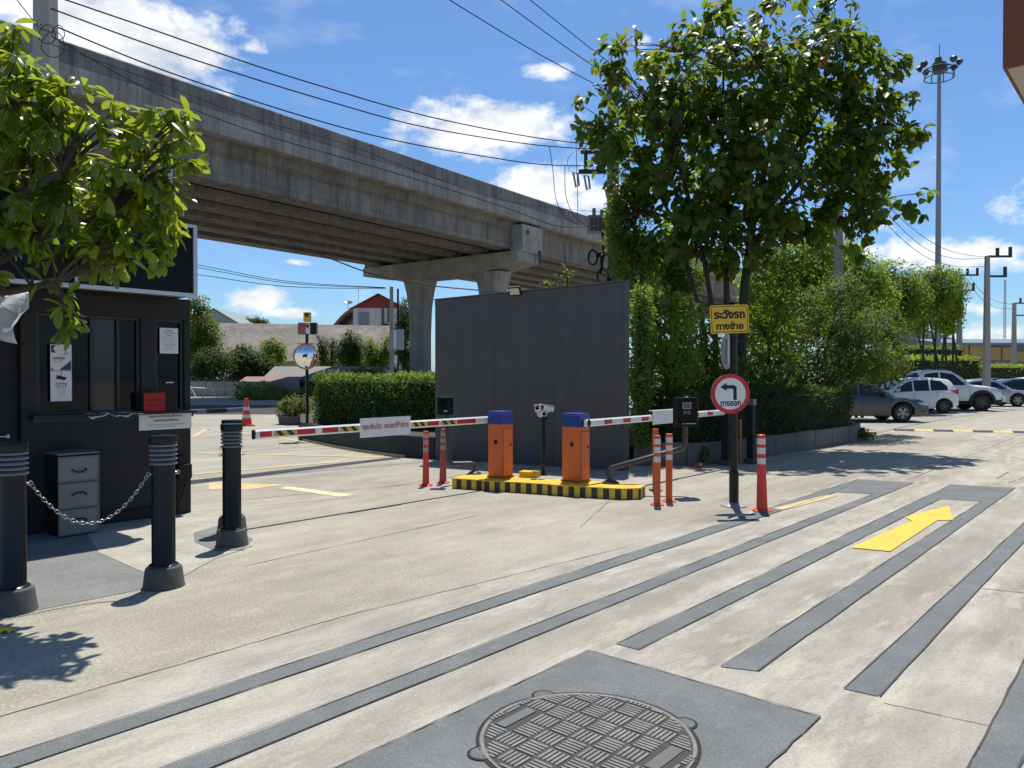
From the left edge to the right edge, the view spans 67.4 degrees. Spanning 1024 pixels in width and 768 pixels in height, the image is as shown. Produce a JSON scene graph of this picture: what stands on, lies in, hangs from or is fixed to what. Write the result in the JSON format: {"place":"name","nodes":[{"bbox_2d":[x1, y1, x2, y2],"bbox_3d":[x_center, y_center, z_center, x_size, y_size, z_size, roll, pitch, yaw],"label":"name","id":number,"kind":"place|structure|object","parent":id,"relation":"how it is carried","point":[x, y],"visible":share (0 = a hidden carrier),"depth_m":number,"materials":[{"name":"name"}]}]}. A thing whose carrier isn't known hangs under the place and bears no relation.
{"place":"outdoors","nodes":[
{"label":"outdoors","id":0,"kind":"place"},
{"bbox_2d":[190,405,316,413],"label":"road","id":1,"kind":"structure","parent":0,"point":[261,409],"depth_m":37.11,"materials":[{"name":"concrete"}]},
{"bbox_2d":[216,323,399,365],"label":"wall","id":2,"kind":"structure","parent":0,"point":[253,334],"depth_m":87.12,"materials":[{"name":"tile"}]},
{"bbox_2d":[264,366,396,390],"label":"tin shed","id":3,"kind":"structure","parent":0,"point":[285,371],"depth_m":64.31,"materials":[{"name":"grey metal"}]},
{"bbox_2d":[300,413,434,436],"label":"soil","id":4,"kind":"structure","parent":0,"point":[413,432],"depth_m":17.31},
{"bbox_2d":[310,369,434,430],"bbox_3d":[-2.927,0.353,18.777,4.293,1.486,1.958,0,1,34],"label":"clipped hedge","id":5,"kind":"object","parent":4,"relation":"on","point":[339,399],"visible":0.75,"depth_m":18.25,"materials":[{"name":"green plant"}]},
{"bbox_2d":[333,293,409,382],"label":"town house","id":6,"kind":"structure","parent":0,"point":[374,310],"depth_m":111.89,"materials":[{"name":"red metal"}]},
{"bbox_2d":[0,377,1023,767],"bbox_3d":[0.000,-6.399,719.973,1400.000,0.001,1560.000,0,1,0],"label":"ground","id":7,"kind":"structure","parent":0,"point":[964,663],"depth_m":5.32,"materials":[{"name":"concrete"}]},
{"bbox_2d":[33,0,58,169],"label":"utility pole","id":8,"kind":"object","parent":7,"relation":"on","point":[44,14],"visible":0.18,"depth_m":11.83,"materials":[{"name":"concrete"}]},
{"bbox_2d":[27,533,143,609],"bbox_3d":[-4.225,1.523,6.694,3.271,0.001,4.306,-1,1,-42],"label":"pavement apron","id":9,"kind":"object","parent":7,"relation":"on","point":[63,570],"visible":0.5,"depth_m":6.22,"materials":[{"name":"concrete"}]},
{"bbox_2d":[0,441,38,617],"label":"bollard","id":10,"kind":"object","parent":9,"relation":"on","point":[18,596],"visible":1,"depth_m":5.14,"materials":[{"name":"black metal"}]},
{"bbox_2d":[44,449,99,536],"bbox_3d":[-4.454,1.093,7.781,0.429,0.822,0.385,1,1,41],"label":"drawer chest","id":11,"kind":"object","parent":9,"relation":"on","point":[72,485],"visible":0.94,"depth_m":7.66,"materials":[{"name":"grey plastic"}]},
{"bbox_2d":[0,18,210,350],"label":"broadleaf tree","id":12,"kind":"object","parent":9,"relation":"on","point":[36,195],"visible":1,"depth_m":5.33,"materials":[{"name":"green plant"}]},
{"bbox_2d":[0,154,197,534],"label":"gate booth","id":13,"kind":"object","parent":7,"relation":"on","point":[121,362],"visible":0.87,"depth_m":8.21,"materials":[{"name":"grey paint"}]},
{"bbox_2d":[0,323,17,441],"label":"door","id":14,"kind":"structure","parent":13,"relation":"in","point":[8,351],"depth_m":7.60,"materials":[{"name":"metal"}]},
{"bbox_2d":[0,292,28,343],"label":"awning","id":15,"kind":"object","parent":13,"relation":"attached to","point":[14,308],"visible":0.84,"depth_m":6.17,"materials":[{"name":"fabric"}]},
{"bbox_2d":[50,371,71,400],"bbox_3d":[-4.647,0.022,7.918,0.007,0.310,0.200,1,1,41],"label":"notice","id":16,"kind":"object","parent":13,"relation":"attached to","point":[60,385],"visible":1,"depth_m":7.91,"materials":[{"name":"white paper"}]},
{"bbox_2d":[50,344,71,370],"bbox_3d":[-4.647,-0.273,7.914,0.007,0.270,0.200,1,1,41],"label":"poster","id":17,"kind":"object","parent":13,"relation":"attached to","point":[60,359],"visible":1,"depth_m":7.91,"materials":[{"name":"white paper"}]},
{"bbox_2d":[36,312,139,414],"bbox_3d":[-4.488,-0.206,8.154,0.050,1.050,1.036,1,1,41],"label":"window","id":18,"kind":"structure","parent":13,"relation":"in","point":[106,358],"depth_m":8.22,"materials":[{"name":"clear glass"}]},
{"bbox_2d":[143,393,164,411],"bbox_3d":[-3.966,0.200,8.520,0.015,0.205,0.235,1,1,41],"label":"counter sign","id":19,"kind":"object","parent":13,"relation":"on","point":[153,401],"visible":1,"depth_m":8.51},
{"bbox_2d":[126,455,191,513],"bbox_3d":[-3.950,1.160,8.619,0.100,0.671,0.695,1,1,41],"label":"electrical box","id":20,"kind":"object","parent":13,"relation":"attached to","point":[183,466],"visible":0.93,"depth_m":8.78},
{"bbox_2d":[139,413,190,430],"bbox_3d":[-3.924,0.418,8.704,0.013,0.190,0.595,1,1,41],"label":"notice board","id":21,"kind":"object","parent":13,"relation":"attached to","point":[164,421],"visible":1,"depth_m":8.69,"materials":[{"name":"white paper"}]},
{"bbox_2d":[160,328,177,353],"bbox_3d":[-3.910,-0.492,8.755,0.007,0.290,0.210,1,1,41],"label":"notice","id":22,"kind":"object","parent":13,"relation":"attached to","point":[168,340],"visible":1,"depth_m":8.76,"materials":[{"name":"white paper"}]},
{"bbox_2d":[155,319,182,410],"bbox_3d":[-3.936,-0.213,8.788,0.050,1.050,0.336,1,1,41],"label":"door","id":23,"kind":"structure","parent":13,"relation":"in","point":[169,367],"depth_m":8.82,"materials":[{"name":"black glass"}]},
{"bbox_2d":[87,510,252,574],"bbox_3d":[-3.337,1.510,7.573,1.370,0.001,3.670,0,1,-34],"label":"pavement apron","id":24,"kind":"object","parent":7,"relation":"on","point":[127,543],"visible":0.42,"depth_m":7.33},
{"bbox_2d":[142,434,184,591],"bbox_3d":[-2.643,0.960,5.824,0.304,1.150,0.304,-1,1,-39],"label":"bollard","id":25,"kind":"object","parent":24,"relation":"on","point":[163,570],"visible":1,"depth_m":5.75,"materials":[{"name":"black metal"}]},
{"bbox_2d":[188,295,229,380],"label":"tree","id":26,"kind":"object","parent":7,"relation":"on","point":[200,335],"visible":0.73,"depth_m":63.37,"materials":[{"name":"green plant"}]},
{"bbox_2d":[190,345,238,380],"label":"tree","id":27,"kind":"object","parent":7,"relation":"on","point":[216,364],"visible":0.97,"depth_m":60.40,"materials":[{"name":"green plant"}]},
{"bbox_2d":[194,526,252,550],"bbox_3d":[-2.867,1.508,7.511,0.472,0.001,1.269,-1,1,-43],"label":"pavement apron","id":28,"kind":"object","parent":7,"relation":"on","point":[206,537],"visible":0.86,"depth_m":7.45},
{"bbox_2d":[215,423,248,547],"bbox_3d":[-2.631,0.945,7.212,0.304,1.150,0.304,-1,1,-39],"label":"bollard","id":29,"kind":"object","parent":28,"relation":"on","point":[232,532],"visible":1,"depth_m":7.14,"materials":[{"name":"black metal"}]},
{"bbox_2d":[190,308,257,380],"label":"warehouse","id":30,"kind":"structure","parent":7,"relation":"on","point":[224,316],"depth_m":117.93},
{"bbox_2d":[190,381,299,396],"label":"concrete fence","id":31,"kind":"object","parent":7,"relation":"on","point":[291,386],"visible":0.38,"depth_m":57.98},
{"bbox_2d":[226,342,280,380],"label":"tree","id":32,"kind":"object","parent":7,"relation":"on","point":[252,364],"visible":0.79,"depth_m":65.21,"materials":[{"name":"green plant"}]},
{"bbox_2d":[257,334,288,365],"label":"tree","id":33,"kind":"object","parent":7,"relation":"on","point":[275,351],"visible":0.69,"depth_m":71.48,"materials":[{"name":"green plant"}]},
{"bbox_2d":[230,380,328,399],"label":"undergrowth","id":34,"kind":"object","parent":7,"relation":"on","point":[255,392],"visible":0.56,"depth_m":51.05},
{"bbox_2d":[274,393,315,424],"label":"planter shrub","id":35,"kind":"object","parent":7,"relation":"on","point":[291,415],"visible":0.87,"depth_m":24.95,"materials":[{"name":"green plant"}]},
{"bbox_2d":[191,457,400,483],"bbox_3d":[-3.506,1.449,13.228,0.382,0.001,4.631,0,1,36],"label":"drain channel","id":36,"kind":"object","parent":7,"relation":"on","point":[277,472],"visible":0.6,"depth_m":12.90,"materials":[{"name":"concrete"}]},
{"bbox_2d":[299,334,308,439],"bbox_3d":[-5.086,0.080,19.059,0.340,2.616,0.340,0,1,0],"label":"mirror pole","id":37,"kind":"object","parent":7,"relation":"on","point":[306,390],"visible":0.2,"depth_m":19.03,"materials":[{"name":"metal"}]},
{"bbox_2d":[293,343,318,369],"bbox_3d":[-5.084,-0.679,18.937,0.634,0.647,0.177,0,7,-6],"label":"convex mirror","id":38,"kind":"object","parent":37,"relation":"attached to","point":[305,356],"visible":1,"depth_m":18.89,"materials":[{"name":"silver metal"}]},
{"bbox_2d":[333,328,366,365],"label":"tree","id":39,"kind":"object","parent":7,"relation":"on","point":[351,354],"visible":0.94,"depth_m":71.44,"materials":[{"name":"green plant"}]},
{"bbox_2d":[298,422,434,458],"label":"wall","id":40,"kind":"structure","parent":7,"relation":"on","point":[410,446],"depth_m":15.61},
{"bbox_2d":[358,333,396,365],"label":"tree","id":41,"kind":"object","parent":7,"relation":"on","point":[379,354],"visible":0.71,"depth_m":75.51,"materials":[{"name":"green plant"}]},
{"bbox_2d":[388,297,409,382],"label":"tree","id":42,"kind":"object","parent":7,"relation":"on","point":[404,359],"visible":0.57,"depth_m":79.34,"materials":[{"name":"green plant"}]},
{"bbox_2d":[0,480,854,767],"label":"pavement band","id":43,"kind":"object","parent":7,"relation":"on","point":[14,759],"visible":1,"depth_m":4.38,"materials":[{"name":"grey stone"}]},
{"bbox_2d":[12,492,834,767],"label":"pavement joint","id":44,"kind":"object","parent":43,"relation":"on","point":[362,650],"visible":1,"depth_m":4.27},
{"bbox_2d":[0,479,856,756],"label":"pavement joint","id":45,"kind":"object","parent":43,"relation":"on","point":[349,643],"visible":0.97,"depth_m":4.43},
{"bbox_2d":[752,434,771,512],"bbox_3d":[2.949,1.046,9.052,0.230,0.906,0.230,0,1,0],"label":"flexible post","id":46,"kind":"object","parent":43,"relation":"on","point":[761,502],"visible":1,"depth_m":9.01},
{"bbox_2d":[0,20,951,382],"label":"flyover","id":47,"kind":"object","parent":7,"relation":"on","point":[396,226],"visible":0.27,"depth_m":50.77,"materials":[{"name":"concrete"}]},
{"bbox_2d":[434,280,629,470],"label":"screen wall","id":48,"kind":"structure","parent":7,"relation":"on","point":[562,349],"depth_m":13.63,"materials":[{"name":"metal"}]},
{"bbox_2d":[164,484,908,767],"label":"pavement band","id":49,"kind":"object","parent":7,"relation":"on","point":[217,755],"visible":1,"depth_m":4.24,"materials":[{"name":"grey stone"}]},
{"bbox_2d":[160,494,870,767],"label":"pavement joint","id":50,"kind":"object","parent":49,"relation":"on","point":[475,646],"visible":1,"depth_m":4.42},
{"bbox_2d":[208,482,913,767],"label":"pavement joint","id":51,"kind":"object","parent":49,"relation":"on","point":[493,652],"visible":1,"depth_m":4.22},
{"bbox_2d":[337,651,818,767],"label":"pavement patch","id":52,"kind":"object","parent":7,"relation":"on","point":[734,730],"visible":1,"depth_m":3.58,"materials":[{"name":"concrete"}]},
{"bbox_2d":[467,690,700,767],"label":"manhole cover","id":53,"kind":"object","parent":52,"relation":"on","point":[544,729],"visible":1,"depth_m":3.39,"materials":[{"name":"metal"}]},
{"bbox_2d":[606,86,618,280],"bbox_3d":[2.620,-3.422,19.963,0.340,9.600,0.306,0,1,0],"label":"utility pole","id":54,"kind":"object","parent":7,"relation":"on","point":[610,182],"visible":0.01,"depth_m":19.82,"materials":[{"name":"concrete"}]},
{"bbox_2d":[51,8,599,149],"bbox_3d":[-2.202,-5.708,15.873,12.701,0.639,0.027,-1,1,-40],"label":"cable","id":55,"kind":"object","parent":54,"relation":"attached to","point":[293,90],"visible":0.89,"depth_m":14.19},
{"bbox_2d":[58,27,592,165],"bbox_3d":[-2.167,-5.305,15.906,12.612,0.652,0.027,-1,1,-39],"label":"cable","id":56,"kind":"object","parent":54,"relation":"attached to","point":[298,114],"visible":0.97,"depth_m":14.27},
{"bbox_2d":[65,0,586,143],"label":"cable","id":57,"kind":"object","parent":54,"relation":"attached to","point":[297,78],"visible":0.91,"depth_m":14.26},
{"bbox_2d":[572,150,617,282],"bbox_3d":[2.131,-4.200,19.815,1.178,3.640,0.480,0,1,0],"label":"transformer","id":58,"kind":"object","parent":54,"relation":"attached to","point":[594,219],"visible":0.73,"depth_m":19.66,"materials":[{"name":"grey metal"}]},
{"bbox_2d":[51,35,601,227],"bbox_3d":[-2.203,-4.604,15.885,12.706,1.628,0.022,-1,1,-39],"label":"cable","id":59,"kind":"object","parent":58,"relation":"attached to","point":[307,147],"visible":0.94,"depth_m":14.37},
{"bbox_2d":[600,163,666,384],"bbox_3d":[2.792,-1.822,17.598,1.535,6.455,1.458,0,1,0],"label":"young tree","id":60,"kind":"object","parent":7,"relation":"on","point":[621,235],"visible":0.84,"depth_m":17.34,"materials":[{"name":"green plant"}]},
{"bbox_2d":[650,435,663,505],"bbox_3d":[1.790,1.062,9.470,0.170,0.866,0.170,0,1,0],"label":"flexible post","id":61,"kind":"object","parent":7,"relation":"on","point":[657,470],"visible":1,"depth_m":9.43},
{"bbox_2d":[662,433,675,502],"bbox_3d":[1.989,1.059,9.726,0.170,0.866,0.170,0,1,0],"label":"flexible post","id":62,"kind":"object","parent":7,"relation":"on","point":[669,450],"visible":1,"depth_m":9.69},
{"bbox_2d":[647,224,711,384],"bbox_3d":[4.038,-1.320,19.191,1.898,5.415,1.457,0,1,0],"label":"young tree","id":63,"kind":"object","parent":7,"relation":"on","point":[676,278],"visible":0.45,"depth_m":18.89,"materials":[{"name":"green plant"}]},
{"bbox_2d":[718,415,729,465],"bbox_3d":[3.825,0.998,13.710,0.221,0.900,0.221,1,1,41],"label":"gate post","id":64,"kind":"object","parent":7,"relation":"on","point":[724,460],"visible":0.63,"depth_m":13.66,"materials":[{"name":"metal"}]},
{"bbox_2d":[720,333,746,507],"bbox_3d":[2.719,0.266,9.399,0.320,2.460,0.320,0,1,0],"label":"sign pole","id":65,"kind":"object","parent":7,"relation":"on","point":[733,502],"visible":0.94,"depth_m":9.36,"materials":[{"name":"metal"}]},
{"bbox_2d":[710,304,748,333],"bbox_3d":[2.633,-0.785,9.307,0.485,0.345,0.024,-2,1,-6],"label":"warning sign","id":66,"kind":"object","parent":65,"relation":"attached to","point":[725,319],"visible":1,"depth_m":9.30,"materials":[{"name":"yellow"}]},
{"bbox_2d":[711,374,749,413],"bbox_3d":[2.647,0.119,9.308,0.486,0.486,0.006,-2,1,-5],"label":"direction sign","id":67,"kind":"object","parent":65,"relation":"attached to","point":[730,393],"visible":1,"depth_m":9.31,"materials":[{"name":"white metal"}]},
{"bbox_2d":[634,422,860,465],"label":"planter wall","id":68,"kind":"structure","parent":7,"relation":"on","point":[785,443],"depth_m":15.45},
{"bbox_2d":[743,399,756,463],"bbox_3d":[4.350,0.860,13.975,0.204,1.169,0.204,1,1,41],"label":"gate post","id":69,"kind":"object","parent":7,"relation":"on","point":[750,458],"visible":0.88,"depth_m":13.92,"materials":[{"name":"metal"}]},
{"bbox_2d":[570,0,940,377],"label":"broadleaf tree","id":70,"kind":"object","parent":7,"relation":"on","point":[671,112],"visible":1,"depth_m":16.71,"materials":[{"name":"green plant"}]},
{"bbox_2d":[618,485,950,648],"bbox_3d":[3.599,1.509,7.851,0.199,0.001,8.858,1,1,41],"label":"pavement band","id":71,"kind":"object","parent":7,"relation":"on","point":[651,634],"visible":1,"depth_m":6.01,"materials":[{"name":"concrete"}]},
{"bbox_2d":[722,232,858,383],"bbox_3d":[8.981,-1.891,24.973,4.457,6.431,2.955,0,1,0],"label":"tree","id":72,"kind":"object","parent":7,"relation":"on","point":[810,269],"visible":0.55,"depth_m":24.32,"materials":[{"name":"green plant"}]},
{"bbox_2d":[833,184,842,390],"bbox_3d":[9.252,-2.442,21.774,0.230,7.600,0.207,0,1,0],"label":"utility pole","id":73,"kind":"object","parent":7,"relation":"on","point":[838,255],"visible":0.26,"depth_m":21.68,"materials":[{"name":"concrete"}]},
{"bbox_2d":[818,235,903,417],"bbox_3d":[12.722,-2.193,28.954,3.930,6.946,2.809,0,1,0],"label":"tree","id":74,"kind":"object","parent":7,"relation":"on","point":[879,281],"visible":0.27,"depth_m":28.35,"materials":[{"name":"green plant"}]},
{"bbox_2d":[721,490,1010,670],"bbox_3d":[4.156,1.512,7.554,0.186,0.001,8.996,1,1,41],"label":"pavement band","id":75,"kind":"object","parent":7,"relation":"on","point":[761,654],"visible":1,"depth_m":5.40,"materials":[{"name":"concrete"}]},
{"bbox_2d":[837,479,910,493],"bbox_3d":[5.210,1.474,10.970,0.765,0.001,1.624,0,1,34],"label":"pavement band","id":76,"kind":"object","parent":7,"relation":"on","point":[866,486],"visible":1,"depth_m":11.04,"materials":[{"name":"concrete"}]},
{"bbox_2d":[843,380,928,422],"bbox_3d":[11.889,0.582,26.957,4.698,1.438,2.140,0,1,3],"label":"sedan","id":77,"kind":"object","parent":7,"relation":"on","point":[881,404],"visible":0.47,"depth_m":26.05,"materials":[{"name":"paint"}]},
{"bbox_2d":[846,256,937,387],"bbox_3d":[16.085,-2.124,32.976,3.916,6.718,2.986,0,1,0],"label":"tree","id":78,"kind":"object","parent":7,"relation":"on","point":[912,297],"visible":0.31,"depth_m":32.35,"materials":[{"name":"green plant"}]},
{"bbox_2d":[852,505,952,550],"bbox_3d":[4.305,1.501,8.205,0.445,0.001,3.196,1,1,44],"label":"road arrow","id":79,"kind":"object","parent":7,"relation":"on","point":[892,539],"visible":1,"depth_m":7.89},
{"bbox_2d":[867,343,965,360],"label":"clipped hedge","id":80,"kind":"object","parent":7,"relation":"on","point":[928,351],"visible":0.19,"depth_m":48.33,"materials":[{"name":"green plant"}]},
{"bbox_2d":[853,354,982,383],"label":"clipped hedge","id":81,"kind":"object","parent":7,"relation":"on","point":[968,369],"visible":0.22,"depth_m":42.62,"materials":[{"name":"green plant"}]},
{"bbox_2d":[881,377,958,413],"bbox_3d":[16.966,0.474,33.009,3.648,1.519,2.000,0,1,3],"label":"hatchback","id":82,"kind":"object","parent":7,"relation":"on","point":[940,395],"visible":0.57,"depth_m":32.22,"materials":[{"name":"white paint"}]},
{"bbox_2d":[895,261,960,409],"bbox_3d":[19.183,-2.262,35.946,3.473,6.929,3.010,0,1,0],"label":"tree","id":83,"kind":"object","parent":7,"relation":"on","point":[941,281],"visible":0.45,"depth_m":35.44,"materials":[{"name":"green plant"}]},
{"bbox_2d":[844,524,1023,695],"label":"pavement band","id":84,"kind":"object","parent":7,"relation":"on","point":[878,675],"visible":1,"depth_m":4.86,"materials":[{"name":"grey stone"}]},
{"bbox_2d":[874,370,1004,410],"bbox_3d":[19.450,0.272,35.405,5.360,1.870,2.220,0,1,7],"label":"pickup truck","id":85,"kind":"object","parent":7,"relation":"on","point":[980,398],"visible":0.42,"depth_m":34.38,"materials":[{"name":"white paint"}]},
{"bbox_2d":[916,44,963,348],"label":"light mast","id":86,"kind":"object","parent":7,"relation":"on","point":[938,66],"visible":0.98,"depth_m":59.68,"materials":[{"name":"metal"}]},
{"bbox_2d":[929,266,974,407],"bbox_3d":[21.525,-2.372,37.991,2.068,7.103,2.357,0,1,0],"label":"tree","id":87,"kind":"object","parent":7,"relation":"on","point":[947,326],"visible":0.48,"depth_m":37.61,"materials":[{"name":"green plant"}]},
{"bbox_2d":[901,339,1023,367],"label":"yellow factory","id":88,"kind":"structure","parent":7,"relation":"on","point":[1000,351],"depth_m":114.80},
{"bbox_2d":[941,484,1013,500],"bbox_3d":[6.346,1.480,10.421,0.782,0.001,1.716,0,1,34],"label":"pavement band","id":89,"kind":"object","parent":7,"relation":"on","point":[967,492],"visible":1,"depth_m":10.47,"materials":[{"name":"concrete"}]},
{"bbox_2d":[965,379,1023,406],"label":"sedan","id":90,"kind":"object","parent":7,"relation":"on","point":[1015,398],"visible":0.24,"depth_m":39.25,"materials":[{"name":"silver metal"}]},
{"bbox_2d":[969,663,1023,767],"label":"pavement band","id":91,"kind":"object","parent":7,"relation":"on","point":[1002,745],"visible":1,"depth_m":3.40,"materials":[{"name":"grey stone"}]},
{"bbox_2d":[982,247,1011,407],"bbox_3d":[24.001,-2.797,37.971,1.354,7.950,0.270,0,1,0],"label":"utility pole","id":92,"kind":"object","parent":7,"relation":"on","point":[986,369],"visible":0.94,"depth_m":37.87,"materials":[{"name":"concrete"}]},
{"bbox_2d":[979,362,1023,378],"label":"clipped hedge","id":93,"kind":"object","parent":7,"relation":"on","point":[1011,371],"visible":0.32,"depth_m":56.85,"materials":[{"name":"green plant"}]},
{"bbox_2d":[1003,0,1023,103],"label":"building corner","id":94,"kind":"object","parent":7,"relation":"on","point":[1013,39],"visible":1,"depth_m":11.88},
{"bbox_2d":[1011,298,1023,364],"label":"utility pole","id":95,"kind":"object","parent":7,"relation":"on","point":[1014,340],"visible":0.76,"depth_m":61.84,"materials":[{"name":"concrete"}]},
{"bbox_2d":[0,0,1023,375],"label":"sky","id":96,"kind":"structure","parent":0,"point":[433,58],"materials":[{"name":"blue"}]},
{"bbox_2d":[452,474,644,499],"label":"traffic island curb","id":97,"kind":"structure","parent":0,"point":[589,489],"depth_m":10.31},
{"bbox_2d":[252,410,513,478],"bbox_3d":[-1.382,0.871,9.609,0.362,0.945,3.902,1,1,41],"label":"barrier machine","id":98,"kind":"object","parent":97,"relation":"on","point":[500,444],"visible":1,"depth_m":10.79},
{"bbox_2d":[360,416,410,437],"bbox_3d":[-1.571,0.532,9.578,0.006,0.235,0.803,1,1,41],"label":"arm sign","id":99,"kind":"object","parent":98,"relation":"attached to","point":[382,426],"visible":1,"depth_m":9.56,"materials":[{"name":"white paint"}]},
{"bbox_2d":[437,397,480,474],"bbox_3d":[-0.771,0.755,11.258,0.650,1.140,0.207,0,1,-9],"label":"card reader","id":100,"kind":"object","parent":97,"relation":"on","point":[445,406],"visible":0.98,"depth_m":11.22,"materials":[{"name":"grey metal"}]},
{"bbox_2d":[534,404,553,475],"bbox_3d":[0.465,0.807,11.114,0.302,1.038,0.255,0,1,0],"label":"camera post","id":101,"kind":"object","parent":97,"relation":"on","point":[543,415],"visible":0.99,"depth_m":11.13,"materials":[{"name":"metal"}]},
{"bbox_2d":[561,410,724,482],"bbox_3d":[2.207,0.849,12.013,0.400,0.935,4.231,1,1,41],"label":"barrier machine","id":102,"kind":"object","parent":97,"relation":"on","point":[576,447],"visible":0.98,"depth_m":10.46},
{"bbox_2d":[602,397,697,484],"bbox_3d":[1.846,0.757,10.310,1.283,1.156,0.240,0,1,0],"label":"card reader","id":103,"kind":"object","parent":97,"relation":"on","point":[685,412],"visible":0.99,"depth_m":10.26,"materials":[{"name":"grey metal"}]},
{"label":"soil","id":104,"kind":"structure","parent":0,"visible":0},
{"bbox_2d":[629,280,663,450],"bbox_3d":[2.327,-0.351,14.043,0.826,3.002,2.033,0,1,15],"label":"tall hedge","id":105,"kind":"object","parent":104,"relation":"on","point":[642,376],"visible":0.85,"depth_m":13.45,"materials":[{"name":"green plant"}]},
{"bbox_2d":[630,275,710,398],"bbox_3d":[3.078,-0.482,14.997,1.457,3.252,1.837,0,1,0],"label":"shrub","id":106,"kind":"object","parent":104,"relation":"on","point":[670,372],"visible":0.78,"depth_m":14.63,"materials":[{"name":"green plant"}]},
{"bbox_2d":[656,298,772,396],"bbox_3d":[4.328,-0.358,16.602,2.544,2.969,1.777,0,1,0],"label":"shrub","id":107,"kind":"object","parent":104,"relation":"on","point":[711,370],"visible":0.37,"depth_m":16.25,"materials":[{"name":"green plant"}]},
{"bbox_2d":[650,380,856,442],"bbox_3d":[5.325,0.522,16.459,7.652,1.190,1.596,-1,1,-44],"label":"clipped hedge","id":108,"kind":"object","parent":104,"relation":"on","point":[788,409],"visible":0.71,"depth_m":15.89,"materials":[{"name":"green plant"}]},
{"bbox_2d":[720,270,809,394],"bbox_3d":[5.662,-0.742,17.609,2.304,3.720,1.733,0,1,0],"label":"shrub","id":109,"kind":"object","parent":104,"relation":"on","point":[782,310],"visible":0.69,"depth_m":17.40,"materials":[{"name":"green plant"}]},
{"bbox_2d":[767,268,916,393],"bbox_3d":[8.272,-0.908,19.576,3.462,3.998,2.424,0,1,0],"label":"shrub","id":110,"kind":"object","parent":104,"relation":"on","point":[848,342],"visible":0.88,"depth_m":19.25,"materials":[{"name":"green plant"}]},
{"bbox_2d":[833,297,914,399],"bbox_3d":[9.999,-0.633,21.055,1.914,3.419,1.735,1,1,39],"label":"shrub","id":111,"kind":"object","parent":104,"relation":"on","point":[890,332],"visible":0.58,"depth_m":20.68,"materials":[{"name":"green plant"}]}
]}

